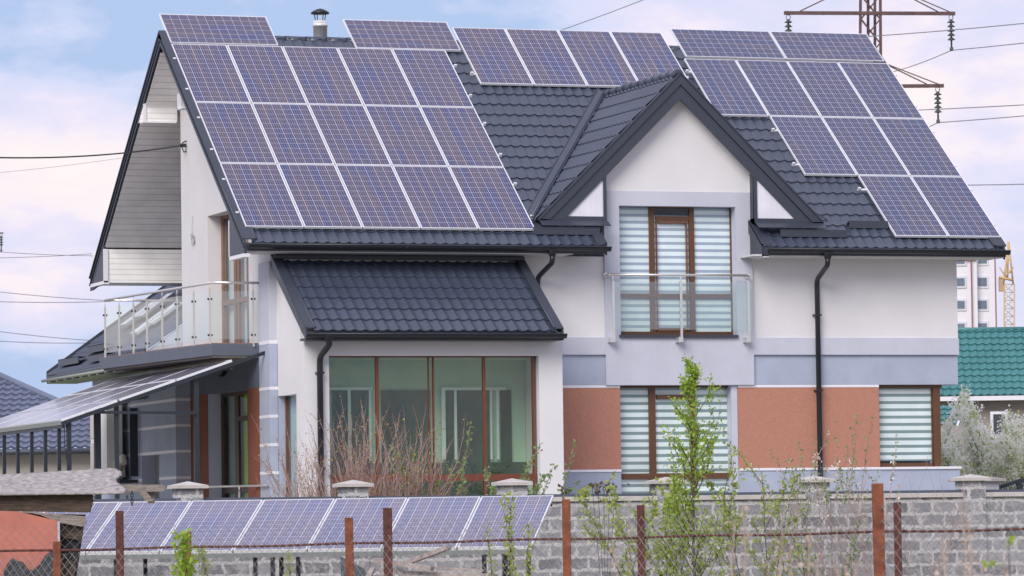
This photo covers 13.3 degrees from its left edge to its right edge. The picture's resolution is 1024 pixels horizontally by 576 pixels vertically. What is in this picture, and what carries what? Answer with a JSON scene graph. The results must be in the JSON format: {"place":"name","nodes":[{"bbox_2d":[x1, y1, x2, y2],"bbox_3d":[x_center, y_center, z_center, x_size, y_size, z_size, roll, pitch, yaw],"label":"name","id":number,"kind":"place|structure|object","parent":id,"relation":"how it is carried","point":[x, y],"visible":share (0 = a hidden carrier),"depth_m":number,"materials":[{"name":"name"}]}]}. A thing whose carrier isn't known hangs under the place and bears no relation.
{"place":"outdoors","nodes":[
{"label":"outdoors","id":0,"kind":"place"},
{"bbox_2d":[0,372,90,474],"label":"neighbour house","id":1,"kind":"structure","parent":0,"point":[16,395],"depth_m":90.31,"materials":[{"name":"blue tile"}]},
{"bbox_2d":[0,0,1023,448],"label":"sky","id":2,"kind":"structure","parent":0,"point":[73,72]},
{"bbox_2d":[18,474,1023,575],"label":"block wall","id":3,"kind":"structure","parent":0,"point":[188,491],"depth_m":65.94,"materials":[{"name":"concrete"}]},
{"bbox_2d":[956,259,996,327],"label":"apartment building","id":4,"kind":"structure","parent":0,"point":[976,295],"depth_m":299.92,"materials":[{"name":"white"}]},
{"bbox_2d":[977,276,988,287],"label":"window","id":5,"kind":"structure","parent":4,"relation":"in","point":[982,281],"depth_m":300.38,"materials":[{"name":"grey glass"}]},
{"bbox_2d":[977,298,988,310],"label":"window","id":6,"kind":"structure","parent":4,"relation":"in","point":[982,302],"depth_m":300.30,"materials":[{"name":"grey glass"}]},
{"bbox_2d":[940,327,1023,482],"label":"green roof house","id":7,"kind":"structure","parent":0,"point":[991,365],"depth_m":98.43,"materials":[{"name":"metal"}]},
{"bbox_2d":[990,411,1007,437],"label":"window","id":8,"kind":"structure","parent":7,"relation":"in","point":[994,416],"depth_m":97.85,"materials":[{"name":"white plastic"}]},
{"label":"ground","id":9,"kind":"structure","parent":0,"visible":0},
{"bbox_2d":[170,528,198,575],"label":"young shoot","id":10,"kind":"object","parent":9,"relation":"on","point":[183,565],"visible":1,"depth_m":46.10,"materials":[{"name":"green plant"}]},
{"bbox_2d":[195,548,212,575],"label":"young shoot","id":11,"kind":"object","parent":9,"relation":"on","point":[202,556],"visible":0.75,"depth_m":55.39,"materials":[{"name":"green plant"}]},
{"bbox_2d":[79,503,552,575],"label":"panel stand","id":12,"kind":"object","parent":9,"relation":"on","point":[279,554],"visible":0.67,"depth_m":58.32,"materials":[{"name":"grey metal"}]},
{"bbox_2d":[43,502,119,554],"bbox_3d":[-6.057,3.277,59.682,0.992,0.040,1.956,-1,17,10],"label":"solar panel","id":13,"kind":"object","parent":12,"relation":"on","point":[99,515],"visible":0.41,"depth_m":59.96,"materials":[{"name":"blue glass"}]},
{"bbox_2d":[86,501,190,554],"bbox_3d":[-5.060,3.253,59.509,0.992,0.040,1.956,-1,17,10],"label":"solar panel","id":14,"kind":"object","parent":12,"relation":"on","point":[158,515],"visible":0.89,"depth_m":59.53,"materials":[{"name":"blue glass"}]},
{"bbox_2d":[160,500,262,553],"bbox_3d":[-4.063,3.230,59.337,0.992,0.040,1.956,-1,17,10],"label":"solar panel","id":15,"kind":"object","parent":12,"relation":"on","point":[222,513],"visible":0.9,"depth_m":59.46,"materials":[{"name":"blue glass"}]},
{"bbox_2d":[233,499,334,552],"bbox_3d":[-3.066,3.206,59.164,0.992,0.040,1.956,-1,17,10],"label":"solar panel","id":16,"kind":"object","parent":12,"relation":"on","point":[293,511],"visible":0.93,"depth_m":59.20,"materials":[{"name":"blue glass"}]},
{"bbox_2d":[340,556,365,575],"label":"tarpaulin","id":17,"kind":"object","parent":12,"relation":"attached to","point":[363,571],"visible":0.64,"depth_m":57.09,"materials":[{"name":"plastic"}]},
{"bbox_2d":[308,497,406,551],"bbox_3d":[-2.070,3.183,58.991,0.992,0.041,1.956,-1,17,10],"label":"solar panel","id":18,"kind":"object","parent":12,"relation":"on","point":[360,511],"visible":0.89,"depth_m":59.08,"materials":[{"name":"blue glass"}]},
{"bbox_2d":[382,496,479,550],"bbox_3d":[-1.073,3.159,58.818,0.992,0.041,1.956,-1,17,10],"label":"solar panel","id":19,"kind":"object","parent":12,"relation":"on","point":[436,514],"visible":0.87,"depth_m":58.90,"materials":[{"name":"blue glass"}]},
{"bbox_2d":[458,495,553,549],"bbox_3d":[-0.076,3.136,58.646,0.992,0.041,1.956,-1,17,10],"label":"solar panel","id":20,"kind":"object","parent":12,"relation":"on","point":[530,509],"visible":0.77,"depth_m":58.74,"materials":[{"name":"blue glass"}]},
{"bbox_2d":[393,570,489,575],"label":"scrap plank","id":21,"kind":"object","parent":9,"relation":"on","point":[429,573],"visible":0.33,"depth_m":56.64,"materials":[{"name":"beige wood"}]},
{"bbox_2d":[373,558,433,570],"bbox_3d":[-1.400,3.577,56.690,0.854,0.177,0.100,-3,-4,28],"label":"scrap plank","id":22,"kind":"object","parent":21,"relation":"on","point":[403,564],"visible":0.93,"depth_m":56.61,"materials":[{"name":"beige wood"}]},
{"bbox_2d":[407,545,451,562],"bbox_3d":[-1.068,3.449,56.697,0.675,0.238,0.090,-3,-4,37],"label":"scrap plank","id":23,"kind":"object","parent":21,"relation":"on","point":[424,556],"visible":0.71,"depth_m":56.65,"materials":[{"name":"beige wood"}]},
{"bbox_2d":[483,523,497,575],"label":"young shoot","id":24,"kind":"object","parent":9,"relation":"on","point":[490,559],"visible":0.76,"depth_m":55.39,"materials":[{"name":"green plant"}]},
{"bbox_2d":[501,491,515,575],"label":"young shoot","id":25,"kind":"object","parent":9,"relation":"on","point":[510,520],"visible":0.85,"depth_m":55.41,"materials":[{"name":"green plant"}]},
{"bbox_2d":[499,498,520,575],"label":"young shoot","id":26,"kind":"object","parent":9,"relation":"on","point":[505,526],"visible":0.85,"depth_m":55.40,"materials":[{"name":"green plant"}]},
{"bbox_2d":[0,502,1023,575],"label":"chain link fence","id":27,"kind":"object","parent":9,"relation":"on","point":[387,519],"visible":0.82,"depth_m":49.15,"materials":[{"name":"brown metal"}]},
{"bbox_2d":[1,483,1023,575],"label":"chain link fence","id":28,"kind":"object","parent":9,"relation":"on","point":[878,533],"visible":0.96,"depth_m":41.78,"materials":[{"name":"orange metal"}]},
{"bbox_2d":[521,523,536,575],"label":"young shoot","id":29,"kind":"object","parent":9,"relation":"on","point":[529,553],"visible":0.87,"depth_m":55.39,"materials":[{"name":"green plant"}]},
{"bbox_2d":[584,481,629,575],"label":"plant","id":30,"kind":"object","parent":9,"relation":"on","point":[596,488],"visible":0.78,"depth_m":63.40,"materials":[{"name":"green plant"}]},
{"bbox_2d":[574,452,745,575],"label":"garden shrub","id":31,"kind":"object","parent":9,"relation":"on","point":[584,492],"visible":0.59,"depth_m":57.38,"materials":[{"name":"green plant"}]},
{"bbox_2d":[614,353,745,575],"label":"pear tree","id":32,"kind":"object","parent":9,"relation":"on","point":[686,386],"visible":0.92,"depth_m":56.40,"materials":[{"name":"green plant"}]},
{"bbox_2d":[736,505,751,575],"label":"dry weed","id":33,"kind":"object","parent":9,"relation":"on","point":[747,534],"visible":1,"depth_m":17.97,"materials":[{"name":"plant"}]},
{"bbox_2d":[695,427,806,575],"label":"garden shrub","id":34,"kind":"object","parent":9,"relation":"on","point":[711,485],"visible":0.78,"depth_m":56.77,"materials":[{"name":"green plant"}]},
{"bbox_2d":[797,535,822,575],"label":"dry weed","id":35,"kind":"object","parent":9,"relation":"on","point":[808,562],"visible":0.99,"depth_m":16.97,"materials":[{"name":"plant"}]},
{"bbox_2d":[764,493,868,575],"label":"garden shrub","id":36,"kind":"object","parent":9,"relation":"on","point":[815,558],"visible":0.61,"depth_m":56.84,"materials":[{"name":"green plant"}]},
{"bbox_2d":[738,408,899,575],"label":"apple bush","id":37,"kind":"object","parent":9,"relation":"on","point":[837,489],"visible":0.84,"depth_m":64.77,"materials":[{"name":"green plant"}]},
{"bbox_2d":[784,0,954,122],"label":"pylon","id":38,"kind":"object","parent":9,"relation":"on","point":[873,12],"visible":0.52,"depth_m":190.88,"materials":[{"name":"grey metal"}]},
{"bbox_2d":[869,23,1023,36],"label":"power line","id":39,"kind":"object","parent":38,"relation":"attached to","point":[947,30],"visible":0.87,"depth_m":182.44,"materials":[{"name":"grey metal"}]},
{"bbox_2d":[780,434,992,575],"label":"bare shrub","id":40,"kind":"object","parent":9,"relation":"on","point":[941,558],"visible":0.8,"depth_m":57.89,"materials":[{"name":"brown plant"}]},
{"bbox_2d":[958,500,968,575],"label":"dry weed","id":41,"kind":"object","parent":9,"relation":"on","point":[965,553],"visible":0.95,"depth_m":16.97,"materials":[{"name":"plant"}]},
{"bbox_2d":[964,510,974,575],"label":"dry weed","id":42,"kind":"object","parent":9,"relation":"on","point":[970,536],"visible":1,"depth_m":15.47,"materials":[{"name":"plant"}]},
{"bbox_2d":[939,381,1023,488],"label":"blossom tree","id":43,"kind":"object","parent":9,"relation":"on","point":[985,457],"visible":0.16,"depth_m":83.83,"materials":[{"name":"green plant"}]},
{"bbox_2d":[998,242,1014,326],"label":"tower crane","id":44,"kind":"object","parent":9,"relation":"on","point":[1001,281],"visible":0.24,"depth_m":330.48,"materials":[{"name":"yellow metal"}]},
{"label":"yard paving","id":45,"kind":"structure","parent":0,"visible":0},
{"bbox_2d":[0,351,264,498],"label":"canopy frame","id":46,"kind":"object","parent":45,"relation":"on","point":[44,427],"visible":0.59,"depth_m":72.30,"materials":[{"name":"grey paint"}]},
{"bbox_2d":[0,407,60,427],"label":"solar panel","id":47,"kind":"object","parent":46,"relation":"on","point":[19,419],"visible":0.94,"depth_m":76.25,"materials":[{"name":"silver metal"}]},
{"bbox_2d":[9,404,85,426],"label":"solar panel","id":48,"kind":"object","parent":46,"relation":"on","point":[45,416],"visible":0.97,"depth_m":74.51,"materials":[{"name":"glass"}]},
{"bbox_2d":[17,392,88,412],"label":"solar panel","id":49,"kind":"object","parent":46,"relation":"attached to","point":[52,402],"visible":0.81,"depth_m":78.60,"materials":[{"name":"grey glass"}]},
{"bbox_2d":[34,400,117,423],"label":"solar panel","id":50,"kind":"object","parent":46,"relation":"on","point":[75,412],"visible":1,"depth_m":72.30,"materials":[{"name":"glass"}]},
{"bbox_2d":[41,388,115,409],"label":"solar panel","id":51,"kind":"object","parent":46,"relation":"attached to","point":[77,399],"visible":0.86,"depth_m":76.76,"materials":[{"name":"grey glass"}]},
{"bbox_2d":[67,374,140,395],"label":"solar panel","id":52,"kind":"object","parent":46,"relation":"on","point":[103,385],"visible":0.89,"depth_m":78.91,"materials":[{"name":"grey glass"}]},
{"bbox_2d":[67,384,142,405],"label":"solar panel","id":53,"kind":"object","parent":46,"relation":"attached to","point":[104,395],"visible":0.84,"depth_m":74.90,"materials":[{"name":"grey glass"}]},
{"bbox_2d":[93,369,170,391],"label":"solar panel","id":54,"kind":"object","parent":46,"relation":"on","point":[130,380],"visible":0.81,"depth_m":77.06,"materials":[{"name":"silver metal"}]},
{"bbox_2d":[95,380,174,401],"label":"solar panel","id":55,"kind":"object","parent":46,"relation":"attached to","point":[132,392],"visible":0.99,"depth_m":72.57,"materials":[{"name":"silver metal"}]},
{"bbox_2d":[119,365,197,387],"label":"solar panel","id":56,"kind":"object","parent":46,"relation":"on","point":[158,376],"visible":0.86,"depth_m":75.19,"materials":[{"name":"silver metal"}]},
{"bbox_2d":[147,360,231,383],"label":"solar panel","id":57,"kind":"object","parent":46,"relation":"on","point":[189,372],"visible":0.93,"depth_m":72.94,"materials":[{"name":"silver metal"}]},
{"bbox_2d":[251,394,476,496],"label":"red twig shrub","id":58,"kind":"object","parent":45,"relation":"on","point":[357,477],"visible":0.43,"depth_m":65.56,"materials":[{"name":"brown plant"}]},
{"bbox_2d":[390,418,579,495],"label":"apple sapling","id":59,"kind":"object","parent":45,"relation":"on","point":[535,489],"visible":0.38,"depth_m":65.87,"materials":[{"name":"green plant"}]},
{"bbox_2d":[41,8,1010,498],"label":"house","id":60,"kind":"structure","parent":45,"relation":"on","point":[749,266],"depth_m":75.04,"materials":[{"name":"paint"}]},
{"bbox_2d":[0,145,181,158],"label":"service cable","id":61,"kind":"object","parent":60,"relation":"attached to","point":[89,155],"visible":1,"depth_m":72.96,"materials":[{"name":"black plastic"}]},
{"bbox_2d":[90,404,137,483],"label":"window","id":62,"kind":"structure","parent":60,"relation":"attached to","point":[107,440],"depth_m":80.21,"materials":[{"name":"grey"}]},
{"bbox_2d":[155,455,159,497],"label":"narrow window","id":63,"kind":"structure","parent":60,"relation":"in","point":[156,456],"depth_m":79.36,"materials":[{"name":"grey glass"}]},
{"bbox_2d":[171,44,250,102],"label":"solar panel","id":64,"kind":"object","parent":60,"relation":"on","point":[210,73],"visible":1,"depth_m":76.03,"materials":[{"name":"blue glass"}]},
{"bbox_2d":[159,14,277,45],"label":"solar panel","id":65,"kind":"object","parent":60,"relation":"on","point":[217,29],"visible":1,"depth_m":77.39,"materials":[{"name":"blue glass"}]},
{"bbox_2d":[221,214,248,342],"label":"balcony door","id":66,"kind":"structure","parent":60,"relation":"in","point":[237,302],"depth_m":75.61,"materials":[{"name":"brown glass"}]},
{"bbox_2d":[222,390,247,497],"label":"terrace window","id":67,"kind":"structure","parent":60,"relation":"in","point":[236,401],"depth_m":75.30,"materials":[{"name":"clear glass"}]},
{"bbox_2d":[220,163,303,228],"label":"solar panel","id":68,"kind":"object","parent":60,"relation":"attached to","point":[261,195],"visible":1,"depth_m":72.90,"materials":[{"name":"blue glass"}]},
{"bbox_2d":[285,395,296,496],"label":"side window","id":69,"kind":"structure","parent":60,"relation":"in","point":[293,410],"depth_m":72.35,"materials":[{"name":"grey glass"}]},
{"bbox_2d":[282,46,362,104],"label":"solar panel","id":70,"kind":"object","parent":60,"relation":"on","point":[322,75],"visible":1,"depth_m":76.69,"materials":[{"name":"blue glass"}]},
{"bbox_2d":[173,58,532,218],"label":"mounting rails","id":71,"kind":"object","parent":60,"relation":"on","point":[484,124],"visible":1,"depth_m":75.54,"materials":[{"name":"silver metal"}]},
{"bbox_2d":[195,102,276,163],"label":"solar panel","id":72,"kind":"object","parent":71,"relation":"on","point":[235,132],"visible":1,"depth_m":74.47,"materials":[{"name":"blue glass"}]},
{"bbox_2d":[227,45,306,103],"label":"solar panel","id":73,"kind":"object","parent":71,"relation":"attached to","point":[266,74],"visible":1,"depth_m":76.36,"materials":[{"name":"blue glass"}]},
{"bbox_2d":[252,103,333,164],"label":"solar panel","id":74,"kind":"object","parent":71,"relation":"attached to","point":[292,133],"visible":1,"depth_m":74.80,"materials":[{"name":"blue glass"}]},
{"bbox_2d":[278,164,361,228],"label":"solar panel","id":75,"kind":"object","parent":71,"relation":"attached to","point":[320,197],"visible":1,"depth_m":73.22,"materials":[{"name":"blue glass"}]},
{"bbox_2d":[308,104,390,165],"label":"solar panel","id":76,"kind":"object","parent":71,"relation":"attached to","point":[349,135],"visible":1,"depth_m":75.13,"materials":[{"name":"blue glass"}]},
{"bbox_2d":[335,165,419,229],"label":"solar panel","id":77,"kind":"object","parent":71,"relation":"attached to","point":[377,196],"visible":1,"depth_m":73.55,"materials":[{"name":"blue glass"}]},
{"bbox_2d":[337,48,418,105],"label":"solar panel","id":78,"kind":"object","parent":71,"relation":"attached to","point":[377,76],"visible":1,"depth_m":77.02,"materials":[{"name":"blue glass"}]},
{"bbox_2d":[364,105,447,166],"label":"solar panel","id":79,"kind":"object","parent":71,"relation":"attached to","point":[405,136],"visible":1,"depth_m":75.46,"materials":[{"name":"blue glass"}]},
{"bbox_2d":[392,166,477,229],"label":"solar panel","id":80,"kind":"object","parent":71,"relation":"attached to","point":[435,198],"visible":1,"depth_m":73.88,"materials":[{"name":"blue glass"}]},
{"bbox_2d":[420,107,503,166],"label":"solar panel","id":81,"kind":"object","parent":71,"relation":"attached to","point":[461,136],"visible":1,"depth_m":75.79,"materials":[{"name":"blue glass"}]},
{"bbox_2d":[343,19,460,51],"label":"solar panel","id":82,"kind":"object","parent":60,"relation":"on","point":[391,35],"visible":1,"depth_m":78.47,"materials":[{"name":"blue glass"}]},
{"bbox_2d":[392,49,473,107],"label":"solar panel","id":83,"kind":"object","parent":60,"relation":"attached to","point":[432,78],"visible":1,"depth_m":77.34,"materials":[{"name":"blue glass"}]},
{"bbox_2d":[329,356,536,496],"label":"porch window","id":84,"kind":"structure","parent":60,"relation":"in","point":[489,391],"depth_m":72.86,"materials":[{"name":"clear glass"}]},
{"bbox_2d":[449,167,533,230],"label":"solar panel","id":85,"kind":"object","parent":60,"relation":"attached to","point":[491,198],"visible":1,"depth_m":74.21,"materials":[{"name":"blue glass"}]},
{"bbox_2d":[452,27,533,85],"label":"solar panel","id":86,"kind":"object","parent":60,"relation":"attached to","point":[492,56],"visible":1,"depth_m":78.42,"materials":[{"name":"blue glass"}]},
{"bbox_2d":[610,31,687,80],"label":"solar panel","id":87,"kind":"object","parent":60,"relation":"attached to","point":[647,54],"visible":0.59,"depth_m":79.61,"materials":[{"name":"blue glass"}]},
{"bbox_2d":[620,385,729,492],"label":"window","id":88,"kind":"structure","parent":60,"relation":"in","point":[643,409],"depth_m":74.82,"materials":[{"name":"white glass"}]},
{"bbox_2d":[619,207,738,337],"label":"french window","id":89,"kind":"structure","parent":60,"relation":"in","point":[659,240],"depth_m":75.04,"materials":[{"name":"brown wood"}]},
{"bbox_2d":[684,58,768,116],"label":"solar panel","id":90,"kind":"object","parent":60,"relation":"on","point":[726,87],"visible":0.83,"depth_m":79.08,"materials":[{"name":"blue glass"}]},
{"bbox_2d":[670,29,785,59],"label":"solar panel","id":91,"kind":"object","parent":60,"relation":"on","point":[726,44],"visible":1,"depth_m":80.48,"materials":[{"name":"blue glass"}]},
{"bbox_2d":[736,60,820,116],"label":"solar panel","id":92,"kind":"object","parent":60,"relation":"on","point":[777,88],"visible":1,"depth_m":79.41,"materials":[{"name":"blue glass"}]},
{"bbox_2d":[770,31,883,61],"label":"solar panel","id":93,"kind":"object","parent":60,"relation":"on","point":[818,46],"visible":1,"depth_m":81.12,"materials":[{"name":"blue glass"}]},
{"bbox_2d":[787,61,871,117],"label":"solar panel","id":94,"kind":"object","parent":60,"relation":"on","point":[829,89],"visible":1,"depth_m":79.74,"materials":[{"name":"blue glass"}]},
{"bbox_2d":[685,69,994,226],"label":"mounting rails","id":95,"kind":"object","parent":60,"relation":"on","point":[772,129],"visible":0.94,"depth_m":78.11,"materials":[{"name":"silver metal"}]},
{"bbox_2d":[770,116,856,176],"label":"solar panel","id":96,"kind":"object","parent":95,"relation":"on","point":[813,146],"visible":1,"depth_m":77.83,"materials":[{"name":"blue glass"}]},
{"bbox_2d":[822,117,909,175],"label":"solar panel","id":97,"kind":"object","parent":95,"relation":"attached to","point":[865,146],"visible":1,"depth_m":78.18,"materials":[{"name":"blue glass"}]},
{"bbox_2d":[858,175,947,237],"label":"solar panel","id":98,"kind":"object","parent":95,"relation":"attached to","point":[903,207],"visible":1,"depth_m":76.60,"materials":[{"name":"blue glass"}]},
{"bbox_2d":[874,118,961,176],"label":"solar panel","id":99,"kind":"object","parent":95,"relation":"on","point":[917,147],"visible":1,"depth_m":78.51,"materials":[{"name":"blue glass"}]},
{"bbox_2d":[838,62,923,118],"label":"solar panel","id":100,"kind":"object","parent":60,"relation":"attached to","point":[880,90],"visible":1,"depth_m":80.07,"materials":[{"name":"blue glass"}]},
{"bbox_2d":[879,385,941,466],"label":"corner window","id":101,"kind":"structure","parent":60,"relation":"in","point":[909,410],"depth_m":76.28,"materials":[{"name":"white glass"}]},
{"bbox_2d":[911,176,1000,237],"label":"solar panel","id":102,"kind":"object","parent":60,"relation":"attached to","point":[957,209],"visible":1,"depth_m":76.93,"materials":[{"name":"blue glass"}]},
{"bbox_2d":[948,475,1006,489],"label":"gate pillar","id":103,"kind":"structure","parent":45,"relation":"on","point":[993,484],"depth_m":72.80,"materials":[{"name":"grey stone"}]},
{"bbox_2d":[999,479,1023,488],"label":"lattice gate","id":104,"kind":"structure","parent":103,"relation":"attached to","point":[1019,483],"depth_m":73.03,"materials":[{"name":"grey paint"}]},
{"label":"grass","id":105,"kind":"object","parent":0,"visible":0},
{"bbox_2d":[0,468,165,575],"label":"shed","id":106,"kind":"structure","parent":105,"relation":"on","point":[32,495],"depth_m":53.44,"materials":[{"name":"orange wood"}]},
{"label":"mounting rails","id":107,"kind":"object","parent":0,"visible":0},
{"bbox_2d":[505,29,586,86],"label":"solar panel","id":108,"kind":"object","parent":107,"relation":"attached to","point":[545,56],"visible":1,"depth_m":78.75,"materials":[{"name":"blue glass"}]},
{"bbox_2d":[558,30,636,87],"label":"solar panel","id":109,"kind":"object","parent":107,"relation":"attached to","point":[599,59],"visible":0.83,"depth_m":79.11,"materials":[{"name":"blue glass"}]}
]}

